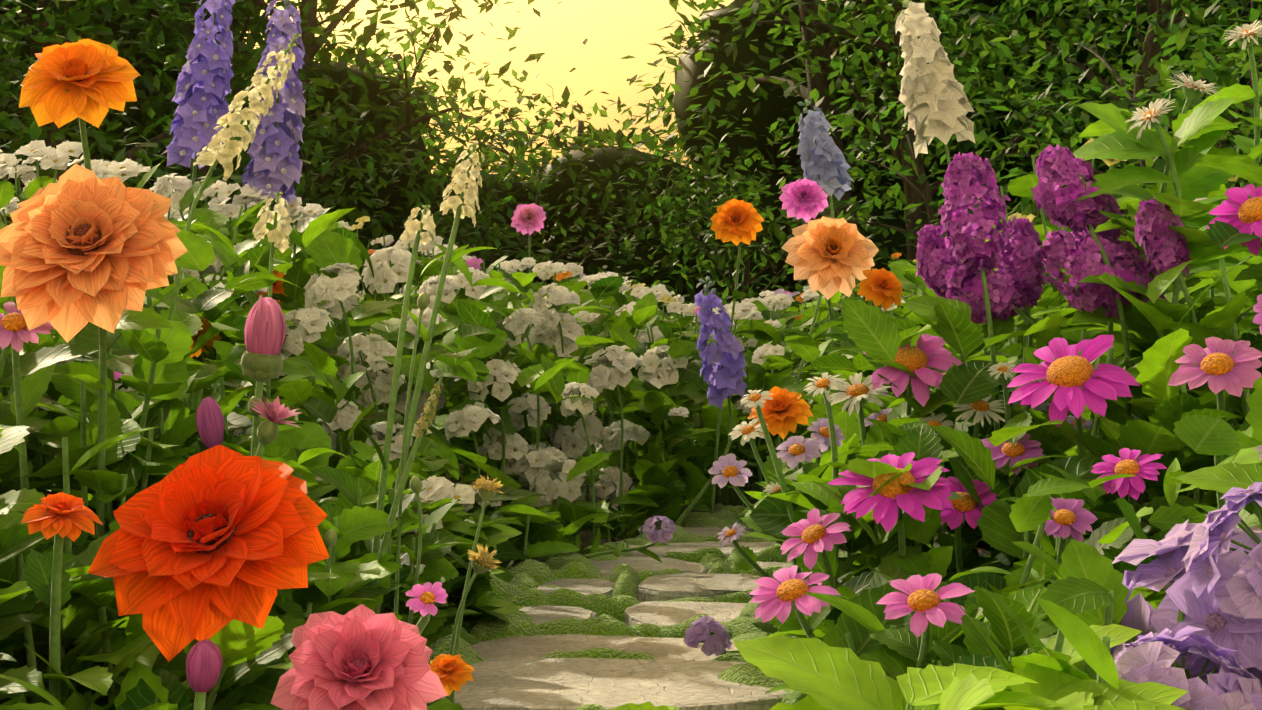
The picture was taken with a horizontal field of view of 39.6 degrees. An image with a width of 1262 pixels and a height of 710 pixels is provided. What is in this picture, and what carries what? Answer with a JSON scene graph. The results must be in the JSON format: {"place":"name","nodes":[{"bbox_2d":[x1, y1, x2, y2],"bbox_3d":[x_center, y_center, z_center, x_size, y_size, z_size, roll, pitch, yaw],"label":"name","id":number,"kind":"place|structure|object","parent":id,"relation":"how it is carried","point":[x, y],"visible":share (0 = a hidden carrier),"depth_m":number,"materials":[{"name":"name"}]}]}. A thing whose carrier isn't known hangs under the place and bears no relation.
{"place":"outdoors","nodes":[
{"label":"outdoors","id":0,"kind":"place"},
{"bbox_2d":[246,0,1187,233],"label":"sky","id":1,"kind":"structure","parent":0,"point":[614,30],"materials":[{"name":"yellow"}]},
{"bbox_2d":[499,447,948,567],"bbox_3d":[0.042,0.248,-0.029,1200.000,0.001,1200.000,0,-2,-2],"label":"ground","id":2,"kind":"structure","parent":0,"point":[584,535],"depth_m":4.18,"materials":[{"name":"soil"}]},
{"bbox_2d":[0,302,55,513],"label":"daisy","id":3,"kind":"object","parent":2,"relation":"on","point":[30,390],"visible":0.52,"depth_m":1.10,"materials":[{"name":"green plant"}]},
{"bbox_2d":[21,492,112,705],"bbox_3d":[-0.281,0.169,0.841,0.049,0.208,0.087,1,-2,-42],"label":"dahlia","id":4,"kind":"object","parent":2,"relation":"on","point":[60,516],"visible":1,"depth_m":0.83,"materials":[{"name":"orange plant"}]},
{"bbox_2d":[19,39,140,397],"bbox_3d":[-0.392,0.030,1.281,0.082,0.511,0.162,0,-2,-2],"label":"dahlia","id":5,"kind":"object","parent":2,"relation":"on","point":[90,81],"visible":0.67,"depth_m":1.23,"materials":[{"name":"orange plant"}]},
{"bbox_2d":[0,164,187,535],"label":"dahlia","id":6,"kind":"object","parent":2,"relation":"on","point":[81,247],"visible":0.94,"depth_m":1.05,"materials":[{"name":"orange plant"}]},
{"bbox_2d":[0,0,228,191],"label":"shrub","id":7,"kind":"object","parent":2,"relation":"on","point":[11,15],"depth_m":8.30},
{"bbox_2d":[0,0,310,223],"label":"shrub","id":8,"kind":"object","parent":2,"relation":"on","point":[14,125],"depth_m":6.40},
{"bbox_2d":[166,0,234,291],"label":"flower spike","id":9,"kind":"object","parent":2,"relation":"on","point":[205,76],"visible":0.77,"depth_m":2.54,"materials":[{"name":"purple plant"}]},
{"bbox_2d":[88,444,329,703],"bbox_3d":[-0.197,0.160,0.894,0.114,0.229,0.142,-1,-2,35],"label":"dahlia","id":10,"kind":"object","parent":2,"relation":"on","point":[208,544],"visible":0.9,"depth_m":0.85,"materials":[{"name":"orange plant"}]},
{"bbox_2d":[0,0,446,208],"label":"tree","id":11,"kind":"object","parent":2,"relation":"on","point":[350,50],"depth_m":14.25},
{"bbox_2d":[0,0,447,206],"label":"tree","id":12,"kind":"object","parent":2,"relation":"on","point":[361,59],"depth_m":10.47,"materials":[{"name":"plant"}]},
{"bbox_2d":[172,33,301,309],"bbox_3d":[-0.394,-0.006,1.659,0.160,0.602,0.050,0,-2,-2],"label":"flower spike","id":13,"kind":"object","parent":2,"relation":"on","point":[227,152],"visible":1,"depth_m":1.66,"materials":[{"name":"beige plant"}]},
{"bbox_2d":[252,192,291,399],"bbox_3d":[-0.387,0.063,1.862,0.047,0.476,0.081,1,-2,-32],"label":"flower spike","id":14,"kind":"object","parent":2,"relation":"on","point":[277,238],"visible":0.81,"depth_m":1.86,"materials":[{"name":"beige plant"}]},
{"bbox_2d":[242,0,305,228],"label":"flower spike","id":15,"kind":"object","parent":2,"relation":"on","point":[274,164],"visible":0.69,"depth_m":2.45,"materials":[{"name":"purple plant"}]},
{"bbox_2d":[250,396,301,458],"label":"knapweed","id":16,"kind":"object","parent":2,"relation":"on","point":[275,413],"visible":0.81,"depth_m":1.17,"materials":[{"name":"pink plant"}]},
{"bbox_2d":[59,0,522,296],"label":"shrub","id":17,"kind":"object","parent":2,"relation":"on","point":[323,169],"depth_m":9.24,"materials":[{"name":"plant"}]},
{"bbox_2d":[282,306,331,388],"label":"phlox","id":18,"kind":"object","parent":2,"relation":"on","point":[310,324],"visible":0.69,"depth_m":2.15,"materials":[{"name":"white plant"}]},
{"bbox_2d":[304,263,361,454],"bbox_3d":[-0.388,0.096,2.271,0.072,0.433,0.091,0,-2,-16],"label":"phlox","id":19,"kind":"object","parent":2,"relation":"on","point":[341,287],"visible":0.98,"depth_m":2.25,"materials":[{"name":"white plant"}]},
{"bbox_2d":[93,0,590,210],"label":"tree","id":20,"kind":"object","parent":2,"relation":"on","point":[257,25],"depth_m":12.75,"materials":[{"name":"plant"}]},
{"bbox_2d":[270,604,446,709],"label":"dahlia","id":21,"kind":"object","parent":2,"relation":"on","point":[361,657],"visible":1,"depth_m":0.82,"materials":[{"name":"pink plant"}]},
{"bbox_2d":[336,333,396,440],"bbox_3d":[-0.377,0.143,2.472,0.102,0.350,0.094,0,-2,-2],"label":"phlox","id":22,"kind":"object","parent":2,"relation":"on","point":[373,348],"visible":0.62,"depth_m":2.45,"materials":[{"name":"white plant"}]},
{"bbox_2d":[311,375,443,608],"bbox_3d":[-0.180,0.149,1.242,0.071,0.270,0.065,1,-2,-40],"label":"flower spike","id":23,"kind":"object","parent":2,"relation":"on","point":[395,494],"visible":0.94,"depth_m":1.24,"materials":[{"name":"green plant"}]},
{"bbox_2d":[356,365,403,420],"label":"phlox","id":24,"kind":"object","parent":2,"relation":"on","point":[381,383],"visible":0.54,"depth_m":2.67,"materials":[{"name":"white plant"}]},
{"bbox_2d":[362,245,422,301],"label":"phlox","id":25,"kind":"object","parent":2,"relation":"on","point":[387,278],"visible":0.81,"depth_m":3.33,"materials":[{"name":"white plant"}]},
{"bbox_2d":[357,205,435,552],"bbox_3d":[-0.176,0.087,1.316,0.060,0.398,0.082,0,-2,-2],"label":"flower spike","id":26,"kind":"object","parent":2,"relation":"on","point":[412,227],"visible":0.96,"depth_m":1.30,"materials":[{"name":"green plant"}]},
{"bbox_2d":[246,0,574,186],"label":"tree","id":27,"kind":"object","parent":2,"relation":"on","point":[430,4],"depth_m":36.75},
{"bbox_2d":[394,292,429,612],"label":"bud stem","id":28,"kind":"object","parent":2,"relation":"on","point":[423,301],"visible":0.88,"depth_m":1.25,"materials":[{"name":"green plant"}]},
{"bbox_2d":[405,582,447,634],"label":"flower","id":29,"kind":"object","parent":2,"relation":"on","point":[428,594],"visible":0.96,"depth_m":0.87,"materials":[{"name":"pink plant"}]},
{"bbox_2d":[373,144,496,613],"bbox_3d":[-0.152,0.064,1.276,0.107,0.442,0.050,0,-2,-2],"label":"flower spike","id":30,"kind":"object","parent":2,"relation":"on","point":[468,197],"visible":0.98,"depth_m":1.29,"materials":[{"name":"beige plant"}]},
{"bbox_2d":[426,654,474,709],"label":"dahlia","id":31,"kind":"object","parent":2,"relation":"on","point":[452,672],"visible":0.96,"depth_m":0.97,"materials":[{"name":"orange plant"}]},
{"bbox_2d":[445,402,500,510],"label":"phlox","id":32,"kind":"object","parent":2,"relation":"on","point":[467,419],"visible":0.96,"depth_m":2.55,"materials":[{"name":"white plant"}]},
{"bbox_2d":[467,359,521,481],"bbox_3d":[-0.212,0.167,2.779,0.099,0.320,0.096,0,-2,-2],"label":"phlox","id":33,"kind":"object","parent":2,"relation":"on","point":[502,373],"visible":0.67,"depth_m":2.75,"materials":[{"name":"white plant"}]},
{"bbox_2d":[478,427,528,475],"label":"phlox","id":34,"kind":"object","parent":2,"relation":"on","point":[516,447],"visible":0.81,"depth_m":2.85,"materials":[{"name":"white plant"}]},
{"bbox_2d":[502,308,545,507],"bbox_3d":[-0.178,0.126,2.885,0.074,0.409,0.080,1,-2,-20],"label":"phlox","id":35,"kind":"object","parent":2,"relation":"on","point":[517,322],"visible":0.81,"depth_m":2.87,"materials":[{"name":"white plant"}]},
{"bbox_2d":[507,393,550,490],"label":"phlox","id":36,"kind":"object","parent":2,"relation":"on","point":[525,401],"visible":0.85,"depth_m":3.15,"materials":[{"name":"white plant"}]},
{"bbox_2d":[411,27,691,232],"bbox_3d":[-1.277,-3.218,37.777,9.571,9.055,10.758,0,-2,-2],"label":"bush","id":37,"kind":"object","parent":2,"relation":"on","point":[627,123],"depth_m":38.22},
{"bbox_2d":[313,38,791,340],"bbox_3d":[-0.448,-0.689,10.535,2.964,2.473,2.821,0,-2,-2],"label":"shrub","id":38,"kind":"object","parent":2,"relation":"on","point":[517,144],"depth_m":10.33,"materials":[{"name":"plant"}]},
{"bbox_2d":[524,312,584,437],"bbox_3d":[-0.149,0.131,3.415,0.120,0.428,0.122,0,-2,-2],"label":"phlox","id":39,"kind":"object","parent":2,"relation":"on","point":[572,330],"visible":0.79,"depth_m":3.38,"materials":[{"name":"white plant"}]},
{"bbox_2d":[532,283,579,525],"bbox_3d":[-0.145,0.103,3.359,0.096,0.481,0.142,0,-2,-2],"label":"phlox","id":40,"kind":"object","parent":2,"relation":"on","point":[556,295],"visible":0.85,"depth_m":3.31,"materials":[{"name":"white plant"}]},
{"bbox_2d":[530,458,588,504],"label":"phlox","id":41,"kind":"object","parent":2,"relation":"on","point":[547,485],"visible":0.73,"depth_m":2.71,"materials":[{"name":"white plant"}]},
{"bbox_2d":[0,158,1156,521],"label":"bed foliage","id":42,"kind":"object","parent":2,"relation":"on","point":[772,358],"visible":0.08,"depth_m":3.80,"materials":[{"name":"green plant"}]},
{"bbox_2d":[548,409,608,531],"bbox_3d":[-0.103,0.222,3.385,0.120,0.244,0.133,0,-2,-2],"label":"phlox","id":43,"kind":"object","parent":2,"relation":"on","point":[570,442],"visible":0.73,"depth_m":3.34,"materials":[{"name":"white plant"}]},
{"bbox_2d":[560,382,598,544],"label":"phlox","id":44,"kind":"object","parent":2,"relation":"on","point":[569,406],"visible":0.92,"depth_m":2.59,"materials":[{"name":"white plant"}]},
{"bbox_2d":[584,345,644,540],"bbox_3d":[-0.031,0.160,3.186,0.104,0.358,0.106,-1,-2,38],"label":"phlox","id":45,"kind":"object","parent":2,"relation":"on","point":[621,360],"visible":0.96,"depth_m":3.16,"materials":[{"name":"white plant"}]},
{"bbox_2d":[442,521,792,709],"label":"path stones","id":46,"kind":"object","parent":2,"relation":"on","point":[514,673],"visible":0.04,"depth_m":1.50,"materials":[{"name":"stone"}]},
{"bbox_2d":[594,419,651,511],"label":"phlox","id":47,"kind":"object","parent":2,"relation":"on","point":[640,434],"visible":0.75,"depth_m":3.55,"materials":[{"name":"white plant"}]},
{"bbox_2d":[0,215,1261,709],"bbox_3d":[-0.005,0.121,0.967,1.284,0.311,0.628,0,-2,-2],"label":"bed foliage","id":48,"kind":"object","parent":2,"relation":"on","point":[1022,609],"visible":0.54,"depth_m":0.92,"materials":[{"name":"green plant"}]},
{"bbox_2d":[186,639,221,709],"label":"flower bud","id":49,"kind":"object","parent":48,"relation":"on","point":[203,663],"visible":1,"depth_m":0.77,"materials":[{"name":"pink plant"}]},
{"bbox_2d":[195,397,223,448],"bbox_3d":[-0.281,0.155,1.174,0.075,0.255,0.063,-1,-2,34],"label":"flower bud","id":50,"kind":"object","parent":48,"relation":"on","point":[209,419],"visible":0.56,"depth_m":1.16,"materials":[{"name":"pink plant"}]},
{"bbox_2d":[240,295,285,455],"bbox_3d":[-0.255,0.121,1.196,0.048,0.323,0.070,1,-2,-29],"label":"flower bud","id":51,"kind":"object","parent":48,"relation":"on","point":[265,335],"visible":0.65,"depth_m":1.18,"materials":[{"name":"pink plant"}]},
{"bbox_2d":[0,138,1261,582],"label":"flowering bush","id":52,"kind":"object","parent":2,"relation":"on","point":[470,344],"visible":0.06,"depth_m":2.43,"materials":[{"name":"green plant"}]},
{"bbox_2d":[0,0,1261,367],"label":"hedge foliage","id":53,"kind":"object","parent":2,"relation":"on","point":[718,36],"visible":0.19,"depth_m":16.17,"materials":[{"name":"green plant"}]},
{"bbox_2d":[635,345,687,449],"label":"phlox","id":54,"kind":"object","parent":2,"relation":"on","point":[652,372],"visible":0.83,"depth_m":3.33,"materials":[{"name":"white plant"}]},
{"bbox_2d":[428,503,944,709],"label":"moss patches","id":55,"kind":"object","parent":2,"relation":"on","point":[528,579],"visible":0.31,"depth_m":1.99,"materials":[{"name":"plant"}]},
{"bbox_2d":[582,516,676,562],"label":"phlox","id":56,"kind":"object","parent":55,"relation":"on","point":[664,530],"visible":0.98,"depth_m":2.28,"materials":[{"name":"purple plant"}]},
{"bbox_2d":[749,566,846,669],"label":"daisy","id":57,"kind":"object","parent":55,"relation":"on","point":[783,596],"visible":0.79,"depth_m":1.15,"materials":[{"name":"pink plant"}]},
{"bbox_2d":[778,508,873,640],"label":"daisy","id":58,"kind":"object","parent":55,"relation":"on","point":[810,540],"visible":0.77,"depth_m":1.29,"materials":[{"name":"pink plant"}]},
{"bbox_2d":[675,276,748,524],"bbox_3d":[0.129,0.100,2.991,0.150,0.469,0.086,-1,-2,22],"label":"flower spike","id":59,"kind":"object","parent":2,"relation":"on","point":[724,374],"visible":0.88,"depth_m":2.96,"materials":[{"name":"purple plant"}]},
{"bbox_2d":[683,616,769,655],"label":"phlox","id":60,"kind":"object","parent":2,"relation":"on","point":[710,634],"visible":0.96,"depth_m":1.52,"materials":[{"name":"purple plant"}]},
{"bbox_2d":[708,198,763,513],"bbox_3d":[0.192,0.028,3.239,0.097,0.624,0.189,0,-2,-2],"label":"dahlia","id":61,"kind":"object","parent":2,"relation":"on","point":[736,222],"visible":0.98,"depth_m":3.18,"materials":[{"name":"orange plant"}]},
{"bbox_2d":[561,84,922,341],"bbox_3d":[0.803,-0.529,11.106,2.503,2.184,3.129,0,-2,-2],"label":"shrub","id":62,"kind":"object","parent":2,"relation":"on","point":[669,203],"depth_m":10.66,"materials":[{"name":"plant"}]},
{"bbox_2d":[708,453,801,571],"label":"daisy","id":63,"kind":"object","parent":2,"relation":"on","point":[735,474],"visible":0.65,"depth_m":1.83,"materials":[{"name":"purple plant"}]},
{"bbox_2d":[741,390,810,586],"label":"daisy","id":64,"kind":"object","parent":2,"relation":"on","point":[756,400],"visible":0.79,"depth_m":1.47,"materials":[{"name":"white plant"}]},
{"bbox_2d":[747,386,814,532],"bbox_3d":[0.181,0.170,2.008,0.081,0.270,0.112,-1,-2,21],"label":"dahlia","id":65,"kind":"object","parent":2,"relation":"on","point":[784,411],"visible":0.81,"depth_m":1.97,"materials":[{"name":"orange plant"}]},
{"bbox_2d":[774,436,821,544],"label":"daisy","id":66,"kind":"object","parent":2,"relation":"on","point":[797,453],"visible":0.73,"depth_m":1.63,"materials":[{"name":"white plant"}]},
{"bbox_2d":[763,99,853,492],"bbox_3d":[0.358,-0.087,3.597,0.194,0.875,0.106,-1,-2,23],"label":"flower spike","id":67,"kind":"object","parent":2,"relation":"on","point":[820,153],"visible":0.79,"depth_m":3.57,"materials":[{"name":"blue plant"}]},
{"bbox_2d":[779,178,843,345],"bbox_3d":[0.344,0.016,3.049,0.078,0.637,0.235,-1,-2,39],"label":"dahlia","id":68,"kind":"object","parent":2,"relation":"on","point":[805,199],"visible":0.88,"depth_m":2.98,"materials":[{"name":"pink plant"}]},
{"bbox_2d":[791,372,847,588],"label":"daisy","id":69,"kind":"object","parent":2,"relation":"on","point":[824,384],"visible":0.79,"depth_m":1.43,"materials":[{"name":"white plant"}]},
{"bbox_2d":[781,216,878,410],"bbox_3d":[0.312,0.058,2.609,0.120,0.530,0.164,-1,-2,39],"label":"dahlia","id":70,"kind":"object","parent":2,"relation":"on","point":[828,258],"visible":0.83,"depth_m":2.57,"materials":[{"name":"orange plant"}]},
{"bbox_2d":[643,0,1037,341],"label":"tree","id":71,"kind":"object","parent":2,"relation":"on","point":[763,92],"depth_m":14.29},
{"bbox_2d":[830,372,890,564],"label":"daisy","id":72,"kind":"object","parent":2,"relation":"on","point":[858,394],"visible":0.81,"depth_m":1.56,"materials":[{"name":"white plant"}]},
{"bbox_2d":[857,268,903,310],"bbox_3d":[0.341,0.098,2.523,0.071,0.443,0.134,1,-2,-20],"label":"dahlia","id":73,"kind":"object","parent":2,"relation":"on","point":[883,287],"visible":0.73,"depth_m":2.48,"materials":[{"name":"orange plant"}]},
{"bbox_2d":[827,452,953,579],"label":"daisy","id":74,"kind":"object","parent":2,"relation":"on","point":[889,502],"visible":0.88,"depth_m":1.21,"materials":[{"name":"pink plant"}]},
{"bbox_2d":[641,0,1168,342],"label":"shrub","id":75,"kind":"object","parent":2,"relation":"on","point":[877,127],"depth_m":9.77,"materials":[{"name":"plant"}]},
{"bbox_2d":[863,334,962,417],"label":"daisy","id":76,"kind":"object","parent":2,"relation":"on","point":[922,356],"visible":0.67,"depth_m":1.49,"materials":[{"name":"pink plant"}]},
{"bbox_2d":[608,624,1227,709],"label":"leaves","id":77,"kind":"object","parent":2,"relation":"on","point":[823,675],"visible":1,"depth_m":0.71,"materials":[{"name":"green plant"}]},
{"bbox_2d":[620,0,1229,260],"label":"tree","id":78,"kind":"object","parent":2,"relation":"on","point":[836,63],"depth_m":13.38,"materials":[{"name":"plant"}]},
{"bbox_2d":[876,573,984,680],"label":"daisy","id":79,"kind":"object","parent":2,"relation":"on","point":[934,617],"visible":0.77,"depth_m":1.00,"materials":[{"name":"pink plant"}]},
{"bbox_2d":[895,0,975,296],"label":"flower spike","id":80,"kind":"object","parent":2,"relation":"on","point":[932,98],"visible":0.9,"depth_m":2.57,"materials":[{"name":"white plant"}]},
{"bbox_2d":[912,224,1009,463],"bbox_3d":[0.283,0.089,1.548,0.083,0.408,0.091,0,-2,-2],"label":"purple flower","id":81,"kind":"object","parent":2,"relation":"on","point":[935,259],"visible":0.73,"depth_m":1.53,"materials":[{"name":"purple plant"}]},
{"bbox_2d":[940,476,996,572],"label":"daisy","id":82,"kind":"object","parent":2,"relation":"on","point":[967,507],"visible":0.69,"depth_m":1.31,"materials":[{"name":"pink plant"}]},
{"bbox_2d":[944,394,1004,543],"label":"daisy","id":83,"kind":"object","parent":2,"relation":"on","point":[979,411],"visible":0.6,"depth_m":1.45,"materials":[{"name":"white plant"}]},
{"bbox_2d":[937,152,1014,556],"bbox_3d":[0.296,0.060,1.476,0.083,0.462,0.097,-1,-2,27],"label":"purple flower","id":84,"kind":"object","parent":2,"relation":"on","point":[967,176],"visible":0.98,"depth_m":1.46,"materials":[{"name":"purple plant"}]},
{"bbox_2d":[946,433,1044,550],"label":"daisy","id":85,"kind":"object","parent":2,"relation":"on","point":[1021,449],"visible":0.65,"depth_m":1.35,"materials":[{"name":"pink plant"}]},
{"bbox_2d":[987,215,1049,462],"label":"purple flower","id":86,"kind":"object","parent":2,"relation":"on","point":[1022,248],"visible":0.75,"depth_m":1.50,"materials":[{"name":"purple plant"}]},
{"bbox_2d":[945,257,1100,459],"bbox_3d":[0.323,0.103,1.516,0.132,0.377,0.107,0,-2,-17],"label":"purple flower","id":87,"kind":"object","parent":2,"relation":"on","point":[1004,296],"visible":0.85,"depth_m":1.48,"materials":[{"name":"purple plant"}]},
{"bbox_2d":[818,0,1261,239],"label":"shrub","id":88,"kind":"object","parent":2,"relation":"on","point":[1048,130],"depth_m":8.31,"materials":[{"name":"plant"}]},
{"bbox_2d":[1044,497,1096,579],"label":"daisy","id":89,"kind":"object","parent":2,"relation":"on","point":[1073,518],"visible":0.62,"depth_m":1.13,"materials":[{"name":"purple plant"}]},
{"bbox_2d":[881,0,1261,238],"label":"tree","id":90,"kind":"object","parent":2,"relation":"on","point":[1010,47],"depth_m":11.57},
{"bbox_2d":[1007,335,1140,455],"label":"daisy","id":91,"kind":"object","parent":2,"relation":"on","point":[1075,381],"visible":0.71,"depth_m":1.28,"materials":[{"name":"pink plant"}]},
{"bbox_2d":[1030,144,1147,491],"bbox_3d":[0.382,0.060,1.414,0.117,0.458,0.081,1,-2,-36],"label":"purple flower","id":92,"kind":"object","parent":2,"relation":"on","point":[1057,167],"visible":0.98,"depth_m":1.40,"materials":[{"name":"purple plant"}]},
{"bbox_2d":[1040,227,1160,358],"bbox_3d":[0.401,0.092,1.442,0.139,0.394,0.094,0,-2,-2],"label":"purple flower cluster","id":93,"kind":"object","parent":2,"relation":"on","point":[1066,250],"visible":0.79,"depth_m":1.42,"materials":[{"name":"purple plant"}]},
{"bbox_2d":[994,0,1261,210],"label":"tree","id":94,"kind":"object","parent":2,"relation":"on","point":[1111,50],"depth_m":14.02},
{"bbox_2d":[1091,448,1202,542],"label":"daisy","id":95,"kind":"object","parent":2,"relation":"on","point":[1132,487],"visible":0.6,"depth_m":1.19,"materials":[{"name":"pink plant"}]},
{"bbox_2d":[1042,0,1261,220],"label":"shrub","id":96,"kind":"object","parent":2,"relation":"on","point":[1221,74],"depth_m":6.21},
{"bbox_2d":[1061,72,1261,503],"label":"daisy","id":97,"kind":"object","parent":2,"relation":"on","point":[1214,168],"visible":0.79,"depth_m":1.43,"materials":[{"name":"green plant"}]},
{"bbox_2d":[1070,97,1261,502],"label":"daisy","id":98,"kind":"object","parent":2,"relation":"on","point":[1203,246],"visible":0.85,"depth_m":1.40,"materials":[{"name":"green plant"}]},
{"bbox_2d":[1134,197,1214,500],"bbox_3d":[0.452,0.082,1.402,0.077,0.414,0.100,-1,-2,32],"label":"purple flower","id":99,"kind":"object","parent":2,"relation":"on","point":[1165,248],"visible":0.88,"depth_m":1.38,"materials":[{"name":"purple plant"}]},
{"bbox_2d":[1111,519,1261,685],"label":"flower","id":100,"kind":"object","parent":2,"relation":"on","point":[1170,575],"visible":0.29,"depth_m":0.82,"materials":[{"name":"purple plant"}]},
{"bbox_2d":[1114,625,1261,709],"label":"phlox","id":101,"kind":"object","parent":2,"relation":"on","point":[1233,684],"visible":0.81,"depth_m":0.76,"materials":[{"name":"purple plant"}]},
{"bbox_2d":[1167,20,1261,348],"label":"daisy","id":102,"kind":"object","parent":2,"relation":"on","point":[1248,35],"visible":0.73,"depth_m":1.46,"materials":[{"name":"green plant"}]},
{"bbox_2d":[1168,336,1261,522],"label":"daisy","id":103,"kind":"object","parent":2,"relation":"on","point":[1220,365],"visible":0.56,"depth_m":1.00,"materials":[{"name":"pink plant"}]},
{"bbox_2d":[1182,482,1261,618],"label":"phlox","id":104,"kind":"object","parent":2,"relation":"on","point":[1231,583],"visible":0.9,"depth_m":0.79,"materials":[{"name":"purple plant"}]},
{"bbox_2d":[1206,184,1261,415],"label":"daisy","id":105,"kind":"object","parent":2,"relation":"on","point":[1240,209],"visible":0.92,"depth_m":1.29,"materials":[{"name":"pink plant"}]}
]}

